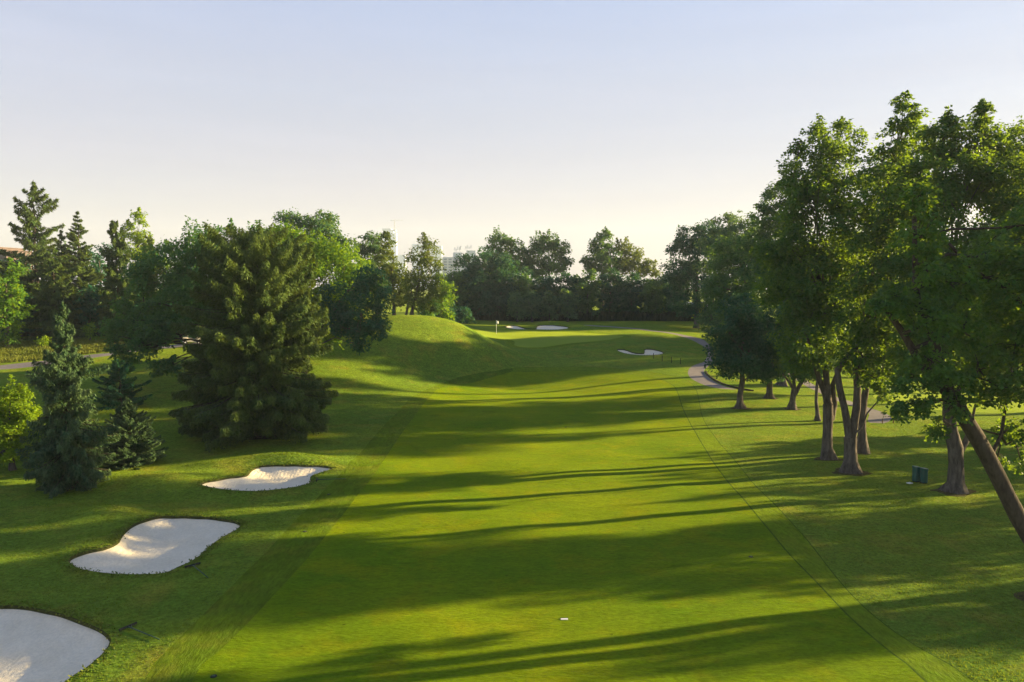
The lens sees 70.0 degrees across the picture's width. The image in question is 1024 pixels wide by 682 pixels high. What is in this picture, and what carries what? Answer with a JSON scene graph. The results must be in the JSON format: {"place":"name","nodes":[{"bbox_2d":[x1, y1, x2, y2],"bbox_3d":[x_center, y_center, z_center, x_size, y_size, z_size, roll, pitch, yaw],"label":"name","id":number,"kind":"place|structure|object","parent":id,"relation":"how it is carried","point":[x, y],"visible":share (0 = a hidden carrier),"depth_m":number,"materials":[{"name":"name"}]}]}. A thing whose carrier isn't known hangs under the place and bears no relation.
{"place":"outdoors","nodes":[
{"label":"outdoors","id":0,"kind":"place"},
{"bbox_2d":[0,342,201,369],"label":"cart path","id":1,"kind":"structure","parent":0,"point":[18,365],"depth_m":84.19,"materials":[{"name":"grey asphalt"}]},
{"bbox_2d":[179,335,199,343],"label":"golf cart","id":2,"kind":"object","parent":1,"relation":"on","point":[187,337],"visible":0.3,"depth_m":95.17,"materials":[{"name":"beige"}]},
{"bbox_2d":[0,289,1023,681],"bbox_3d":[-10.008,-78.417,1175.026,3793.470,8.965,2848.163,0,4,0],"label":"ground","id":3,"kind":"structure","parent":0,"point":[400,367],"depth_m":42.27,"materials":[{"name":"green plant"}]},
{"bbox_2d":[0,247,31,267],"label":"brick building","id":4,"kind":"structure","parent":3,"relation":"on","point":[10,250],"depth_m":243.40,"materials":[{"name":"brick"}]},
{"bbox_2d":[0,252,32,289],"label":"woodland tree","id":5,"kind":"object","parent":3,"relation":"on","point":[16,260],"visible":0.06,"depth_m":126.88,"materials":[{"name":"plant"}]},
{"bbox_2d":[1,291,37,338],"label":"woodland tree","id":6,"kind":"object","parent":3,"relation":"on","point":[28,320],"visible":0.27,"depth_m":101.02,"materials":[{"name":"green plant"}]},
{"bbox_2d":[0,257,39,346],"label":"woodland tree","id":7,"kind":"object","parent":3,"relation":"on","point":[8,306],"visible":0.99,"depth_m":93.80,"materials":[{"name":"green plant"}]},
{"bbox_2d":[0,374,42,470],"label":"young tree","id":8,"kind":"object","parent":3,"relation":"on","point":[13,423],"visible":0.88,"depth_m":46.51,"materials":[{"name":"green plant"}]},
{"bbox_2d":[33,335,51,345],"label":"shrub","id":9,"kind":"object","parent":3,"relation":"on","point":[42,340],"visible":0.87,"depth_m":93.99,"materials":[{"name":"green plant"}]},
{"bbox_2d":[0,179,88,329],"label":"norway spruce","id":10,"kind":"object","parent":3,"relation":"on","point":[42,252],"visible":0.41,"depth_m":104.43,"materials":[{"name":"green plant"}]},
{"bbox_2d":[37,320,55,338],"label":"shrub","id":11,"kind":"object","parent":3,"relation":"on","point":[41,329],"visible":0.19,"depth_m":100.31,"materials":[{"name":"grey plant"}]},
{"bbox_2d":[21,259,86,340],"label":"norway spruce","id":12,"kind":"object","parent":3,"relation":"on","point":[49,296],"visible":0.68,"depth_m":100.06,"materials":[{"name":"green plant"}]},
{"bbox_2d":[0,599,123,681],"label":"sand bunker","id":13,"kind":"object","parent":3,"relation":"on","point":[40,645],"visible":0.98,"depth_m":25.39,"materials":[{"name":"sand"}]},
{"bbox_2d":[51,240,77,289],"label":"woodland tree","id":14,"kind":"object","parent":3,"relation":"on","point":[53,255],"visible":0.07,"depth_m":125.01,"materials":[{"name":"green plant"}]},
{"bbox_2d":[52,230,77,293],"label":"norway spruce","id":15,"kind":"object","parent":3,"relation":"on","point":[62,249],"visible":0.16,"depth_m":120.96,"materials":[{"name":"green plant"}]},
{"bbox_2d":[15,301,119,498],"bbox_3d":[-25.848,3.714,42.992,5.481,12.260,5.655,4,6,43],"label":"blue spruce","id":16,"kind":"object","parent":3,"relation":"on","point":[68,445],"visible":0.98,"depth_m":42.20,"materials":[{"name":"green plant"}]},
{"bbox_2d":[59,211,105,315],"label":"norway spruce","id":17,"kind":"object","parent":3,"relation":"on","point":[92,278],"visible":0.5,"depth_m":114.80,"materials":[{"name":"green plant"}]},
{"bbox_2d":[71,284,106,330],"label":"woodland tree","id":18,"kind":"object","parent":3,"relation":"on","point":[88,308],"visible":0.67,"depth_m":103.14,"materials":[{"name":"green plant"}]},
{"bbox_2d":[80,322,97,340],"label":"shrub","id":19,"kind":"object","parent":3,"relation":"on","point":[89,331],"visible":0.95,"depth_m":97.98,"materials":[{"name":"green plant"}]},
{"bbox_2d":[73,242,113,306],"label":"woodland tree","id":20,"kind":"object","parent":3,"relation":"on","point":[96,262],"visible":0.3,"depth_m":128.47,"materials":[{"name":"green plant"}]},
{"bbox_2d":[0,333,194,362],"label":"tall grass","id":21,"kind":"structure","parent":3,"relation":"on","point":[28,350],"depth_m":91.89,"materials":[{"name":"green plant"}]},
{"bbox_2d":[96,220,136,333],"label":"norway spruce","id":22,"kind":"object","parent":3,"relation":"on","point":[113,280],"visible":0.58,"depth_m":100.06,"materials":[{"name":"green plant"}]},
{"bbox_2d":[92,359,152,410],"bbox_3d":[-34.816,3.837,64.120,4.590,4.720,5.346,4,6,40],"label":"young pine","id":23,"kind":"object","parent":3,"relation":"on","point":[125,388],"visible":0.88,"depth_m":63.66,"materials":[{"name":"green plant"}]},
{"bbox_2d":[93,398,168,469],"bbox_3d":[-25.497,6.096,48.372,4.634,4.884,4.951,4,6,43],"label":"blue spruce","id":24,"kind":"object","parent":3,"relation":"on","point":[132,446],"visible":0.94,"depth_m":47.96,"materials":[{"name":"green plant"}]},
{"bbox_2d":[114,285,150,324],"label":"woodland tree","id":25,"kind":"object","parent":3,"relation":"on","point":[134,301],"visible":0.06,"depth_m":103.34,"materials":[{"name":"green plant"}]},
{"bbox_2d":[119,206,158,267],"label":"poplar tree","id":26,"kind":"object","parent":3,"relation":"on","point":[138,240],"visible":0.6,"depth_m":123.59,"materials":[{"name":"green plant"}]},
{"bbox_2d":[119,622,158,638],"bbox_3d":[-12.806,10.138,25.388,1.785,0.140,0.660,2,5,30],"label":"bunker rake","id":27,"kind":"object","parent":3,"relation":"on","point":[128,626],"visible":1,"depth_m":25.63,"materials":[{"name":"black paint"}]},
{"bbox_2d":[139,235,163,318],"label":"norway spruce","id":28,"kind":"object","parent":3,"relation":"on","point":[150,240],"visible":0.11,"depth_m":111.13,"materials":[{"name":"green plant"}]},
{"bbox_2d":[57,513,255,579],"bbox_3d":[-16.462,9.534,34.462,6.909,0.850,9.130,0,4,0],"label":"sand bunker","id":29,"kind":"object","parent":3,"relation":"on","point":[160,544],"visible":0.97,"depth_m":34.69,"materials":[{"name":"sand"}]},
{"bbox_2d":[154,239,170,288],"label":"woodland tree","id":30,"kind":"object","parent":3,"relation":"on","point":[165,261],"visible":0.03,"depth_m":125.14,"materials":[{"name":"green plant"}]},
{"bbox_2d":[0,307,362,336],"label":"undergrowth","id":31,"kind":"object","parent":3,"relation":"on","point":[34,335],"visible":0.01,"depth_m":103.42,"materials":[{"name":"green plant"}]},
{"bbox_2d":[96,215,278,377],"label":"maple tree","id":32,"kind":"object","parent":3,"relation":"on","point":[159,319],"visible":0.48,"depth_m":69.55,"materials":[{"name":"green plant"}]},
{"bbox_2d":[184,562,208,577],"bbox_3d":[-13.015,9.615,30.513,0.660,0.140,1.785,-4,6,-43],"label":"bunker rake","id":33,"kind":"object","parent":3,"relation":"on","point":[193,565],"visible":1,"depth_m":30.98,"materials":[{"name":"black paint"}]},
{"bbox_2d":[168,220,338,452],"bbox_3d":[-20.015,-0.580,56.535,12.167,16.933,12.926,-2,5,-31],"label":"norway spruce","id":34,"kind":"object","parent":3,"relation":"on","point":[246,381],"visible":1,"depth_m":53.49,"materials":[{"name":"green plant"}]},
{"bbox_2d":[247,435,276,439],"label":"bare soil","id":35,"kind":"structure","parent":3,"relation":"on","point":[256,438],"depth_m":55.85,"materials":[{"name":"brown soil"}]},
{"bbox_2d":[190,460,336,493],"bbox_3d":[-15.390,8.495,45.333,7.833,0.918,6.946,0,4,0],"label":"sand bunker","id":36,"kind":"object","parent":3,"relation":"on","point":[264,477],"visible":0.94,"depth_m":46.29,"materials":[{"name":"sand"}]},
{"bbox_2d":[268,207,360,275],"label":"maple tree","id":37,"kind":"object","parent":3,"relation":"on","point":[328,224],"visible":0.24,"depth_m":95.09,"materials":[{"name":"green plant"}]},
{"bbox_2d":[254,215,377,357],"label":"maple tree","id":38,"kind":"object","parent":3,"relation":"on","point":[335,253],"visible":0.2,"depth_m":78.68,"materials":[{"name":"green plant"}]},
{"bbox_2d":[144,368,512,681],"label":"rough strip","id":39,"kind":"object","parent":3,"relation":"on","point":[227,616],"visible":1,"depth_m":32.14,"materials":[{"name":"green plant"}]},
{"bbox_2d":[303,260,395,371],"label":"maple tree","id":40,"kind":"object","parent":3,"relation":"on","point":[342,314],"visible":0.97,"depth_m":72.67,"materials":[{"name":"green plant"}]},
{"bbox_2d":[353,230,397,313],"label":"ash tree","id":41,"kind":"object","parent":3,"relation":"on","point":[370,251],"visible":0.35,"depth_m":118.73,"materials":[{"name":"green plant"}]},
{"bbox_2d":[372,230,413,315],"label":"ash tree","id":42,"kind":"object","parent":3,"relation":"on","point":[395,279],"visible":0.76,"depth_m":114.87,"materials":[{"name":"green plant"}]},
{"bbox_2d":[382,228,405,288],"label":"tower block","id":43,"kind":"structure","parent":3,"relation":"on","point":[394,249],"depth_m":2187.11,"materials":[{"name":"concrete"}]},
{"bbox_2d":[412,244,427,288],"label":"tower block","id":44,"kind":"structure","parent":3,"relation":"on","point":[413,245],"depth_m":2087.28,"materials":[{"name":"concrete"}]},
{"bbox_2d":[398,232,447,314],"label":"ash tree","id":45,"kind":"object","parent":3,"relation":"on","point":[426,260],"visible":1,"depth_m":107.28,"materials":[{"name":"green plant"}]},
{"bbox_2d":[415,299,440,316],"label":"parkland tree","id":46,"kind":"object","parent":3,"relation":"on","point":[423,312],"visible":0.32,"depth_m":116.01,"materials":[{"name":"green plant"}]},
{"bbox_2d":[431,246,442,281],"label":"tower block","id":47,"kind":"structure","parent":3,"relation":"on","point":[440,255],"depth_m":2087.70,"materials":[{"name":"concrete"}]},
{"bbox_2d":[434,269,458,319],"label":"parkland tree","id":48,"kind":"object","parent":3,"relation":"on","point":[448,297],"visible":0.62,"depth_m":121.33,"materials":[{"name":"green plant"}]},
{"bbox_2d":[435,306,457,320],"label":"shrub","id":49,"kind":"object","parent":3,"relation":"on","point":[451,309],"visible":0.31,"depth_m":135.62,"materials":[{"name":"green plant"}]},
{"bbox_2d":[442,270,472,308],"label":"hedge tree","id":50,"kind":"object","parent":3,"relation":"on","point":[462,291],"visible":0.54,"depth_m":150.87,"materials":[{"name":"green plant"}]},
{"bbox_2d":[442,245,474,276],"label":"apartment block","id":51,"kind":"structure","parent":3,"relation":"on","point":[447,262],"depth_m":795.08,"materials":[{"name":"concrete"}]},
{"bbox_2d":[454,304,475,323],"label":"shrub","id":52,"kind":"object","parent":3,"relation":"on","point":[462,314],"visible":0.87,"depth_m":139.16,"materials":[{"name":"green plant"}]},
{"bbox_2d":[462,268,494,314],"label":"hedge tree","id":53,"kind":"object","parent":3,"relation":"on","point":[484,293],"visible":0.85,"depth_m":150.90,"materials":[{"name":"green plant"}]},
{"bbox_2d":[450,246,533,315],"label":"parkland tree","id":54,"kind":"object","parent":3,"relation":"on","point":[477,263],"visible":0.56,"depth_m":153.44,"materials":[{"name":"green plant"}]},
{"bbox_2d":[487,268,516,315],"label":"hedge tree","id":55,"kind":"object","parent":3,"relation":"on","point":[503,282],"visible":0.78,"depth_m":151.98,"materials":[{"name":"green plant"}]},
{"bbox_2d":[483,225,540,275],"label":"parkland tree","id":56,"kind":"object","parent":3,"relation":"on","point":[504,241],"visible":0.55,"depth_m":173.42,"materials":[{"name":"green plant"}]},
{"bbox_2d":[506,272,535,304],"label":"hedge tree","id":57,"kind":"object","parent":3,"relation":"on","point":[524,281],"visible":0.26,"depth_m":152.81,"materials":[{"name":"green plant"}]},
{"bbox_2d":[504,324,570,329],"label":"sand bunker","id":58,"kind":"object","parent":3,"relation":"on","point":[551,327],"visible":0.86,"depth_m":137.82,"materials":[{"name":"sand"}]},
{"bbox_2d":[528,276,557,311],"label":"hedge tree","id":59,"kind":"object","parent":3,"relation":"on","point":[547,283],"visible":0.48,"depth_m":151.42,"materials":[{"name":"green plant"}]},
{"bbox_2d":[518,228,574,280],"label":"parkland tree","id":60,"kind":"object","parent":3,"relation":"on","point":[538,248],"visible":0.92,"depth_m":173.60,"materials":[{"name":"green plant"}]},
{"bbox_2d":[476,330,622,347],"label":"putting green","id":61,"kind":"object","parent":3,"relation":"on","point":[532,339],"visible":0.95,"depth_m":117.45,"materials":[{"name":"green plant"}]},
{"bbox_2d":[472,329,630,348],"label":"green fringe","id":62,"kind":"object","parent":3,"relation":"on","point":[510,342],"visible":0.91,"depth_m":114.10,"materials":[{"name":"green plant"}]},
{"bbox_2d":[192,371,924,681],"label":"fairway","id":63,"kind":"structure","parent":3,"relation":"on","point":[495,528],"depth_m":31.06,"materials":[{"name":"green plant"}]},
{"bbox_2d":[551,271,584,315],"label":"hedge tree","id":64,"kind":"object","parent":3,"relation":"on","point":[570,280],"visible":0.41,"depth_m":151.86,"materials":[{"name":"green plant"}]},
{"bbox_2d":[557,288,579,321],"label":"willow tree","id":65,"kind":"object","parent":3,"relation":"on","point":[567,309],"visible":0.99,"depth_m":148.24,"materials":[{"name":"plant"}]},
{"bbox_2d":[466,309,693,320],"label":"undergrowth","id":66,"kind":"object","parent":3,"relation":"on","point":[622,316],"visible":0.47,"depth_m":152.15,"materials":[{"name":"green plant"}]},
{"bbox_2d":[571,268,606,316],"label":"hedge tree","id":67,"kind":"object","parent":3,"relation":"on","point":[586,289],"visible":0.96,"depth_m":151.31,"materials":[{"name":"green plant"}]},
{"bbox_2d":[579,226,623,305],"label":"parkland tree","id":68,"kind":"object","parent":3,"relation":"on","point":[602,256],"visible":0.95,"depth_m":175.69,"materials":[{"name":"green plant"}]},
{"bbox_2d":[593,267,626,312],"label":"hedge tree","id":69,"kind":"object","parent":3,"relation":"on","point":[611,302],"visible":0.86,"depth_m":153.59,"materials":[{"name":"green plant"}]},
{"bbox_2d":[616,271,643,313],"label":"hedge tree","id":70,"kind":"object","parent":3,"relation":"on","point":[631,298],"visible":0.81,"depth_m":153.22,"materials":[{"name":"green plant"}]},
{"bbox_2d":[612,236,662,283],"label":"parkland tree","id":71,"kind":"object","parent":3,"relation":"on","point":[629,263],"visible":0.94,"depth_m":178.01,"materials":[{"name":"green plant"}]},
{"bbox_2d":[617,348,663,354],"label":"sand bunker","id":72,"kind":"object","parent":3,"relation":"on","point":[648,351],"visible":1,"depth_m":104.27,"materials":[{"name":"sand"}]},
{"bbox_2d":[635,275,667,316],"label":"hedge tree","id":73,"kind":"object","parent":3,"relation":"on","point":[653,299],"visible":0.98,"depth_m":151.35,"materials":[{"name":"green plant"}]},
{"bbox_2d":[659,276,691,312],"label":"hedge tree","id":74,"kind":"object","parent":3,"relation":"on","point":[667,292],"visible":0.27,"depth_m":152.79,"materials":[{"name":"green plant"}]},
{"bbox_2d":[657,219,733,327],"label":"maple tree","id":75,"kind":"object","parent":3,"relation":"on","point":[683,275],"visible":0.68,"depth_m":139.05,"materials":[{"name":"green plant"}]},
{"bbox_2d":[691,210,759,333],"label":"maple tree","id":76,"kind":"object","parent":3,"relation":"on","point":[731,226],"visible":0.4,"depth_m":118.93,"materials":[{"name":"green plant"}]},
{"bbox_2d":[705,370,753,390],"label":"path kerb","id":77,"kind":"structure","parent":3,"relation":"on","point":[711,377],"depth_m":83.24,"materials":[{"name":"grey concrete"}]},
{"bbox_2d":[698,227,776,324],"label":"maple tree","id":78,"kind":"object","parent":3,"relation":"on","point":[721,286],"visible":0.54,"depth_m":98.78,"materials":[{"name":"green plant"}]},
{"bbox_2d":[511,367,972,681],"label":"first cut rough","id":79,"kind":"object","parent":3,"relation":"on","point":[799,548],"visible":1,"depth_m":34.73,"materials":[{"name":"green plant"}]},
{"bbox_2d":[526,366,974,681],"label":"mown edge","id":80,"kind":"object","parent":79,"relation":"on","point":[919,675],"visible":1,"depth_m":31.83,"materials":[{"name":"green plant"}]},
{"bbox_2d":[701,290,783,408],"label":"maple tree","id":81,"kind":"object","parent":3,"relation":"on","point":[748,357],"visible":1,"depth_m":69.86,"materials":[{"name":"green plant"}]},
{"bbox_2d":[739,300,802,398],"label":"maple tree","id":82,"kind":"object","parent":3,"relation":"on","point":[769,388],"visible":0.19,"depth_m":75.11,"materials":[{"name":"green plant"}]},
{"bbox_2d":[734,173,821,386],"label":"maple tree","id":83,"kind":"object","parent":3,"relation":"on","point":[767,225],"visible":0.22,"depth_m":82.80,"materials":[{"name":"green plant"}]},
{"bbox_2d":[765,310,830,409],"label":"maple tree","id":84,"kind":"object","parent":3,"relation":"on","point":[801,379],"visible":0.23,"depth_m":70.69,"materials":[{"name":"green plant"}]},
{"bbox_2d":[747,113,897,459],"bbox_3d":[20.962,-3.639,50.345,9.639,24.139,8.541,0,4,0],"label":"maple tree","id":85,"kind":"object","parent":3,"relation":"on","point":[807,306],"visible":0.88,"depth_m":49.25,"materials":[{"name":"green plant"}]},
{"bbox_2d":[789,244,855,420],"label":"maple tree","id":86,"kind":"object","parent":3,"relation":"on","point":[817,417],"visible":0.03,"depth_m":65.67,"materials":[{"name":"green plant"}]},
{"bbox_2d":[814,457,842,460],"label":"bare soil","id":87,"kind":"structure","parent":3,"relation":"on","point":[819,459],"depth_m":50.64,"materials":[{"name":"brown soil"}]},
{"bbox_2d":[832,467,872,475],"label":"bare soil","id":88,"kind":"structure","parent":3,"relation":"on","point":[840,473],"depth_m":47.10,"materials":[{"name":"brown soil"}]},
{"bbox_2d":[822,89,941,473],"bbox_3d":[23.156,-3.434,45.268,7.169,24.385,7.648,0,4,0],"label":"maple tree","id":89,"kind":"object","parent":3,"relation":"on","point":[871,337],"visible":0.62,"depth_m":45.61,"materials":[{"name":"green plant"}]},
{"bbox_2d":[813,124,959,453],"bbox_3d":[27.488,-3.962,53.640,11.159,24.188,8.128,2,5,27],"label":"maple tree","id":90,"kind":"object","parent":3,"relation":"on","point":[862,445],"visible":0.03,"depth_m":52.71,"materials":[{"name":"green plant"}]},
{"bbox_2d":[912,466,919,481],"bbox_3d":[25.050,8.230,45.328,0.410,0.980,0.410,-1,4,-11],"label":"litter bin","id":91,"kind":"object","parent":3,"relation":"on","point":[915,473],"visible":1,"depth_m":45.17,"materials":[{"name":"green plastic"}]},
{"bbox_2d":[920,467,927,483],"bbox_3d":[25.360,8.268,45.031,0.410,0.950,0.410,0,4,-6],"label":"litter bin","id":92,"kind":"object","parent":3,"relation":"on","point":[923,475],"visible":1,"depth_m":44.87,"materials":[{"name":"green plastic"}]},
{"bbox_2d":[864,169,1023,543],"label":"maple tree","id":93,"kind":"object","parent":3,"relation":"on","point":[1003,253],"visible":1,"depth_m":27.19,"materials":[{"name":"green plant"}]},
{"bbox_2d":[869,98,1023,493],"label":"maple tree","id":94,"kind":"object","parent":3,"relation":"on","point":[983,188],"visible":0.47,"depth_m":41.47,"materials":[{"name":"green plant"}]},
{"bbox_2d":[873,390,1023,412],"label":"fairway","id":95,"kind":"structure","parent":3,"relation":"on","point":[990,409],"depth_m":75.51,"materials":[{"name":"green plant"}]},
{"bbox_2d":[930,489,975,496],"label":"bare soil","id":96,"kind":"structure","parent":3,"relation":"on","point":[956,495],"depth_m":42.65,"materials":[{"name":"brown soil"}]},
{"bbox_2d":[948,243,1023,307],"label":"maple tree","id":97,"kind":"object","parent":3,"relation":"on","point":[953,248],"visible":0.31,"depth_m":28.91,"materials":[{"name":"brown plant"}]},
{"bbox_2d":[1014,591,1023,600],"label":"bare soil","id":98,"kind":"structure","parent":3,"relation":"on","point":[1020,595],"depth_m":28.64,"materials":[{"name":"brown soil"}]},
{"bbox_2d":[0,0,1023,349],"label":"sky","id":99,"kind":"structure","parent":0,"point":[456,121],"materials":[{"name":"blue"}]},
{"bbox_2d":[587,325,732,388],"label":"cart path","id":100,"kind":"structure","parent":0,"point":[696,373],"depth_m":92.09,"materials":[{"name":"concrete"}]},
{"bbox_2d":[773,364,891,422],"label":"cart path","id":101,"kind":"structure","parent":0,"point":[875,416],"depth_m":68.76,"materials":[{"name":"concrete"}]}
]}

